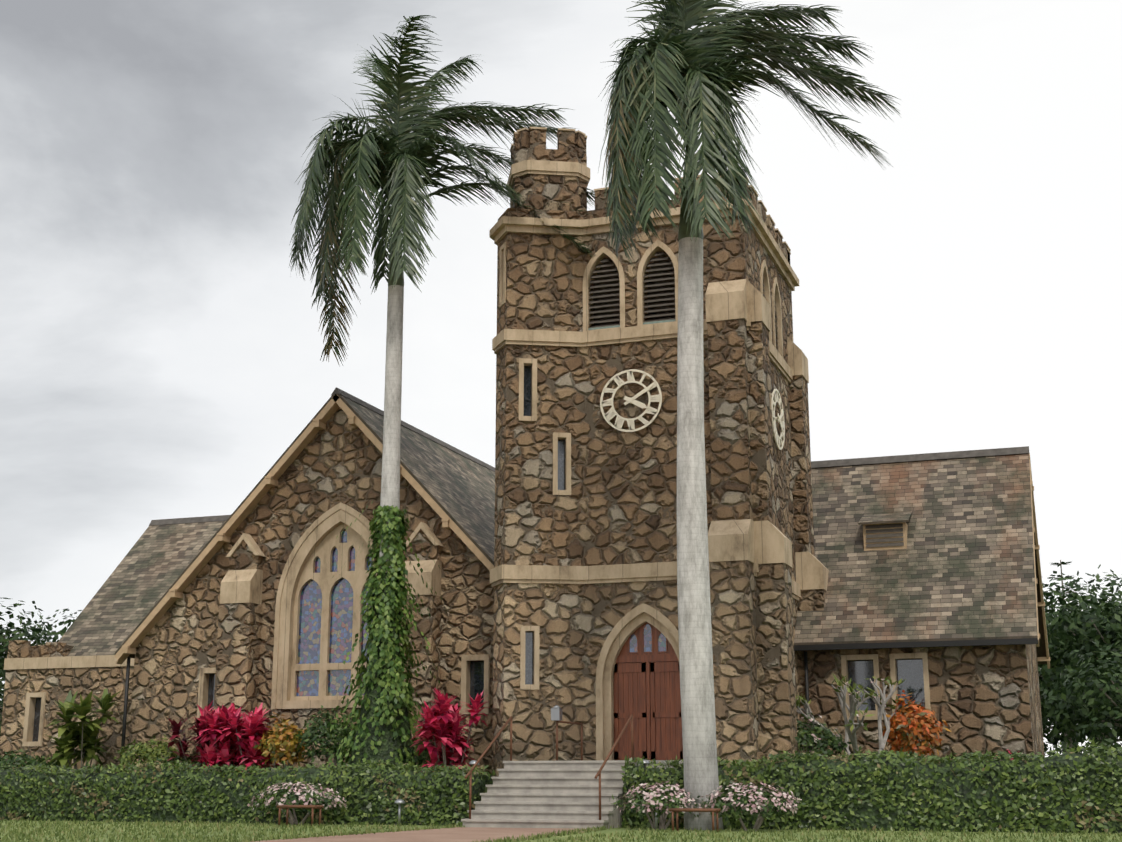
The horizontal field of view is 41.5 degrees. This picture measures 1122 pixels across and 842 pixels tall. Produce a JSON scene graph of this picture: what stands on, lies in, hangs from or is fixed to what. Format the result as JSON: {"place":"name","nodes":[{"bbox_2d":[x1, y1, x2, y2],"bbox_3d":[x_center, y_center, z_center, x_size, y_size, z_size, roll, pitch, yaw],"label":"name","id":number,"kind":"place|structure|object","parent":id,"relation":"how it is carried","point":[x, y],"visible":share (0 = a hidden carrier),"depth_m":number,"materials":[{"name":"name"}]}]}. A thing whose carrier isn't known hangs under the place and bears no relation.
{"place":"outdoors","nodes":[
{"label":"outdoors","id":0,"kind":"place"},
{"bbox_2d":[252,827,593,841],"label":"path","id":1,"kind":"structure","parent":0,"point":[465,834],"depth_m":24.00,"materials":[{"name":"concrete"}]},
{"bbox_2d":[0,818,1121,841],"bbox_3d":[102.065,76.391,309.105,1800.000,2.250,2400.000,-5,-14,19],"label":"lawn ground","id":2,"kind":"structure","parent":0,"point":[620,830],"depth_m":24.63,"materials":[{"name":"green plant"}]},
{"bbox_2d":[0,757,494,825],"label":"hedge","id":3,"kind":"object","parent":2,"relation":"on","point":[257,770],"depth_m":30.86,"materials":[{"name":"green plant"}]},
{"bbox_2d":[244,781,351,824],"bbox_3d":[-5.267,7.663,29.649,2.284,0.870,1.198,-5,-14,19],"label":"flower shrub","id":4,"kind":"object","parent":2,"relation":"on","point":[292,796],"visible":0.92,"depth_m":29.48,"materials":[{"name":"white plant"}]},
{"bbox_2d":[277,805,323,825],"bbox_3d":[-5.070,7.662,28.714,0.840,0.397,0.354,-5,-14,19],"label":"bench","id":5,"kind":"object","parent":2,"relation":"on","point":[287,807],"visible":0.9,"depth_m":28.66,"materials":[{"name":"brown wood"}]},
{"bbox_2d":[394,759,659,829],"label":"path lights","id":6,"kind":"object","parent":2,"relation":"on","point":[399,802],"visible":0.48,"depth_m":28.95,"materials":[{"name":"silver metal"}]},
{"bbox_2d":[461,760,682,828],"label":"entrance steps","id":7,"kind":"structure","parent":2,"relation":"on","point":[541,794],"depth_m":28.53,"materials":[{"name":"concrete"}]},
{"bbox_2d":[464,714,633,819],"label":"handrails","id":8,"kind":"object","parent":7,"relation":"on","point":[469,773],"visible":0.88,"depth_m":29.35,"materials":[{"name":"metal"}]},
{"bbox_2d":[609,781,702,829],"bbox_3d":[1.794,6.982,26.866,1.448,0.882,1.496,10,-17,-35],"label":"flower shrub","id":9,"kind":"object","parent":2,"relation":"on","point":[650,800],"visible":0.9,"depth_m":26.72,"materials":[{"name":"white plant"}]},
{"bbox_2d":[669,808,720,831],"bbox_3d":[2.333,6.947,25.739,0.840,0.397,0.354,-5,-14,19],"label":"bench","id":10,"kind":"object","parent":2,"relation":"on","point":[712,810],"visible":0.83,"depth_m":25.70,"materials":[{"name":"brown wood"}]},
{"bbox_2d":[694,781,805,830],"bbox_3d":[3.373,6.852,26.311,1.957,0.880,1.220,-5,-14,19],"label":"flower shrub","id":11,"kind":"object","parent":2,"relation":"on","point":[730,799],"visible":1,"depth_m":26.05,"materials":[{"name":"white plant"}]},
{"bbox_2d":[620,738,1121,833],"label":"hedge","id":12,"kind":"object","parent":2,"relation":"on","point":[1096,749],"depth_m":26.18,"materials":[{"name":"green plant"}]},
{"bbox_2d":[0,0,1121,756],"label":"sky","id":13,"kind":"structure","parent":0,"point":[161,350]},
{"bbox_2d":[598,0,900,829],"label":"palm","id":14,"kind":"object","parent":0,"point":[682,72],"depth_m":29.01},
{"bbox_2d":[678,138,703,239],"bbox_3d":[2.599,-4.811,29.885,0.510,2.500,0.510,-5,-14,19],"label":"palm crownshaft","id":15,"kind":"object","parent":14,"relation":"attached to","point":[683,230],"visible":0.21,"depth_m":29.53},
{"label":"terrace","id":16,"kind":"structure","parent":0,"visible":0},
{"bbox_2d":[0,671,3,734],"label":"tree","id":17,"kind":"object","parent":16,"relation":"on","point":[1,700],"visible":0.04,"depth_m":69.11,"materials":[{"name":"green plant"}]},
{"bbox_2d":[0,749,60,771],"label":"shrub","id":18,"kind":"object","parent":16,"relation":"on","point":[23,758],"visible":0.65,"depth_m":41.95,"materials":[{"name":"green plant"}]},
{"bbox_2d":[0,598,82,731],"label":"tree","id":19,"kind":"object","parent":16,"relation":"on","point":[25,631],"visible":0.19,"depth_m":58.94,"materials":[{"name":"green plant"}]},
{"bbox_2d":[0,640,133,772],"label":"annex walls","id":20,"kind":"structure","parent":16,"relation":"on","point":[56,684],"depth_m":44.10,"materials":[{"name":"stone"}]},
{"bbox_2d":[40,689,120,771],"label":"green shrub","id":21,"kind":"object","parent":16,"relation":"on","point":[82,735],"visible":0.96,"depth_m":41.72,"materials":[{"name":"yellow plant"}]},
{"bbox_2d":[114,735,192,772],"bbox_3d":[-10.986,9.102,39.793,1.825,1.304,1.858,8,-16,-32],"label":"yellow green shrub","id":22,"kind":"object","parent":16,"relation":"on","point":[145,752],"visible":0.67,"depth_m":39.54,"materials":[{"name":"green plant"}]},
{"bbox_2d":[141,748,236,772],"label":"low shrub","id":23,"kind":"object","parent":16,"relation":"on","point":[183,760],"visible":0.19,"depth_m":38.84,"materials":[{"name":"green plant"}]},
{"bbox_2d":[162,714,235,768],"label":"red ti plant","id":24,"kind":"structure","parent":16,"relation":"on","point":[183,746],"depth_m":38.81,"materials":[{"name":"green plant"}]},
{"bbox_2d":[189,701,274,772],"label":"red ti plant","id":25,"kind":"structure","parent":16,"relation":"on","point":[216,721],"depth_m":38.28,"materials":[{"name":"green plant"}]},
{"bbox_2d":[220,702,281,772],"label":"red ti plant","id":26,"kind":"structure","parent":16,"relation":"on","point":[249,755],"depth_m":37.97,"materials":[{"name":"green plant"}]},
{"bbox_2d":[253,712,308,769],"bbox_3d":[-7.050,8.326,37.684,1.422,1.806,1.378,-5,-14,19],"label":"croton shrub","id":27,"kind":"object","parent":16,"relation":"on","point":[284,743],"visible":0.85,"depth_m":37.46,"materials":[{"name":"yellow plant"}]},
{"bbox_2d":[129,407,493,774],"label":"nave walls","id":28,"kind":"structure","parent":16,"relation":"on","point":[338,460],"depth_m":41.46,"materials":[{"name":"brown stone"}]},
{"bbox_2d":[58,394,494,657],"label":"roof","id":29,"kind":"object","parent":28,"relation":"on","point":[153,566],"visible":0.06,"depth_m":47.76,"materials":[{"name":"grey tile"}]},
{"bbox_2d":[114,394,1050,668],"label":"roof trim boards","id":30,"kind":"object","parent":29,"relation":"attached to","point":[230,526],"visible":0.73,"depth_m":41.86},
{"bbox_2d":[149,387,1028,525],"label":"roof ridge caps","id":31,"kind":"object","parent":29,"relation":"on","point":[926,456],"visible":0.31,"depth_m":43.41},
{"bbox_2d":[213,529,441,772],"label":"buttresses","id":32,"kind":"structure","parent":28,"relation":"attached to","point":[238,657],"depth_m":40.37,"materials":[{"name":"brown stone"}]},
{"bbox_2d":[294,705,356,765],"bbox_3d":[-5.807,8.133,37.175,1.734,1.950,1.711,5,-14,-19],"label":"dark shrub","id":33,"kind":"object","parent":16,"relation":"on","point":[313,734],"visible":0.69,"depth_m":36.91,"materials":[{"name":"green plant"}]},
{"bbox_2d":[323,501,441,770],"bbox_3d":[-4.342,5.525,36.889,3.898,7.201,3.421,-5,-14,19],"label":"climbing ivy","id":34,"kind":"object","parent":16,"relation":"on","point":[396,542],"depth_m":36.61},
{"bbox_2d":[403,739,453,769],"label":"dark shrub","id":35,"kind":"object","parent":16,"relation":"on","point":[420,757],"visible":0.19,"depth_m":35.79,"materials":[{"name":"green plant"}]},
{"bbox_2d":[289,15,600,572],"bbox_3d":[-2.331,-1.058,37.892,10.498,20.343,5.768,-5,-14,19],"label":"palm","id":36,"kind":"object","parent":16,"relation":"on","point":[394,169],"depth_m":39.38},
{"bbox_2d":[388,210,403,286],"bbox_3d":[-4.378,-4.758,39.523,0.437,2.500,0.437,-5,-14,19],"label":"palm crownshaft","id":37,"kind":"object","parent":36,"relation":"attached to","point":[400,280],"visible":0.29,"depth_m":39.15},
{"bbox_2d":[410,687,492,771],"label":"red ti plant","id":38,"kind":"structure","parent":16,"relation":"on","point":[442,727],"depth_m":34.99,"materials":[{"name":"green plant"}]},
{"bbox_2d":[4,127,930,772],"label":"stone trim","id":39,"kind":"structure","parent":16,"relation":"on","point":[756,543],"depth_m":37.92,"materials":[{"name":"beige stone"}]},
{"bbox_2d":[290,523,376,700],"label":"window tracery","id":40,"kind":"object","parent":39,"relation":"attached to","point":[326,579],"visible":0.67,"depth_m":40.81,"materials":[{"name":"stone"}]},
{"bbox_2d":[32,366,924,741],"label":"window panes","id":41,"kind":"structure","parent":39,"relation":"on","point":[860,672],"depth_m":38.22,"materials":[{"name":"grey glass"}]},
{"bbox_2d":[296,529,665,695],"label":"stained glass panels","id":42,"kind":"object","parent":39,"relation":"attached to","point":[340,647],"visible":0.42,"depth_m":40.73,"materials":[{"name":"glass"}]},
{"bbox_2d":[551,705,561,720],"bbox_3d":[-0.096,6.495,32.937,0.240,0.340,0.240,-5,-14,19],"label":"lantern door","id":43,"kind":"structure","parent":39,"relation":"attached to","point":[556,712],"depth_m":32.85,"materials":[{"name":"metal"}]},
{"bbox_2d":[588,319,675,329],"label":"window sills","id":44,"kind":"structure","parent":39,"relation":"on","point":[643,324],"depth_m":37.17,"materials":[{"name":"beige stone"}]},
{"bbox_2d":[613,622,682,759],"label":"door leaves","id":45,"kind":"object","parent":39,"relation":"attached to","point":[647,693],"visible":0.77,"depth_m":35.27,"materials":[{"name":"brown wood"}]},
{"bbox_2d":[589,252,903,547],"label":"louvers","id":46,"kind":"object","parent":39,"relation":"attached to","point":[659,295],"visible":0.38,"depth_m":37.76,"materials":[{"name":"black wood"}]},
{"bbox_2d":[119,638,1037,772],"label":"gutters and downpipes","id":47,"kind":"object","parent":16,"relation":"on","point":[986,642],"visible":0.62,"depth_m":37.95,"materials":[{"name":"grey"}]},
{"bbox_2d":[492,190,800,779],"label":"tower walls","id":48,"kind":"structure","parent":16,"relation":"on","point":[618,505],"depth_m":36.56,"materials":[{"name":"brown stone"}]},
{"bbox_2d":[510,129,789,263],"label":"tower battlements","id":49,"kind":"object","parent":48,"relation":"on","point":[545,191],"visible":0.35,"depth_m":38.86,"materials":[{"name":"brown stone"}]},
{"bbox_2d":[600,369,784,449],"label":"tower clock dials","id":50,"kind":"object","parent":48,"relation":"attached to","point":[610,414],"visible":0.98,"depth_m":36.80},
{"bbox_2d":[707,318,825,766],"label":"tower buttresses","id":51,"kind":"structure","parent":48,"relation":"attached to","point":[753,663],"depth_m":34.93,"materials":[{"name":"brown stone"}]},
{"bbox_2d":[795,712,851,760],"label":"shrub","id":52,"kind":"object","parent":16,"relation":"on","point":[816,740],"visible":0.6,"depth_m":34.63,"materials":[{"name":"green plant"}]},
{"bbox_2d":[796,674,905,754],"bbox_3d":[6.565,7.276,35.084,2.953,2.695,3.861,-5,-14,19],"label":"plumeria tree","id":53,"kind":"object","parent":16,"relation":"on","point":[855,698],"visible":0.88,"depth_m":35.59,"materials":[{"name":"grey plant"}]},
{"bbox_2d":[882,690,950,760],"bbox_3d":[8.515,7.657,35.859,1.575,2.255,1.483,9,-16,-32],"label":"croton shrub","id":54,"kind":"object","parent":16,"relation":"on","point":[908,722],"visible":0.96,"depth_m":35.60,"materials":[{"name":"orange plant"}]},
{"bbox_2d":[797,644,1044,763],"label":"wing walls","id":55,"kind":"structure","parent":16,"relation":"on","point":[983,699],"depth_m":37.45,"materials":[{"name":"brown stone"}]},
{"bbox_2d":[794,453,1046,663],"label":"roof","id":56,"kind":"structure","parent":55,"relation":"on","point":[961,567],"depth_m":39.92,"materials":[{"name":"tile"}]},
{"bbox_2d":[863,522,907,550],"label":"dormer vent louvers","id":57,"kind":"object","parent":56,"relation":"on","point":[905,529],"visible":0.29,"depth_m":40.53,"materials":[{"name":"beige wood"}]},
{"bbox_2d":[941,751,996,763],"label":"shrub","id":58,"kind":"object","parent":16,"relation":"on","point":[968,761],"visible":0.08,"depth_m":35.73,"materials":[{"name":"green plant"}]},
{"bbox_2d":[982,750,1030,761],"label":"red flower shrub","id":59,"kind":"object","parent":16,"relation":"on","point":[1006,759],"visible":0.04,"depth_m":34.98,"materials":[{"name":"green plant"}]},
{"bbox_2d":[1047,560,1077,745],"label":"norfolk pine tree","id":60,"kind":"object","parent":16,"relation":"on","point":[1060,564],"visible":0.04,"depth_m":93.18,"materials":[{"name":"green plant"}]},
{"bbox_2d":[1038,595,1110,753],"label":"tree","id":61,"kind":"object","parent":16,"relation":"on","point":[1071,744],"depth_m":83.29,"materials":[{"name":"green plant"}]},
{"bbox_2d":[1038,579,1121,729],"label":"tree","id":62,"kind":"object","parent":16,"relation":"on","point":[1099,631],"visible":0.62,"depth_m":66.02,"materials":[{"name":"green plant"}]},
{"bbox_2d":[1038,564,1121,755],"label":"tree","id":63,"kind":"object","parent":16,"relation":"on","point":[1055,739],"visible":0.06,"depth_m":71.47,"materials":[{"name":"green plant"}]},
{"bbox_2d":[1040,640,1121,754],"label":"tree","id":64,"kind":"object","parent":16,"relation":"on","point":[1100,706],"visible":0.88,"depth_m":55.94,"materials":[{"name":"green plant"}]}
]}

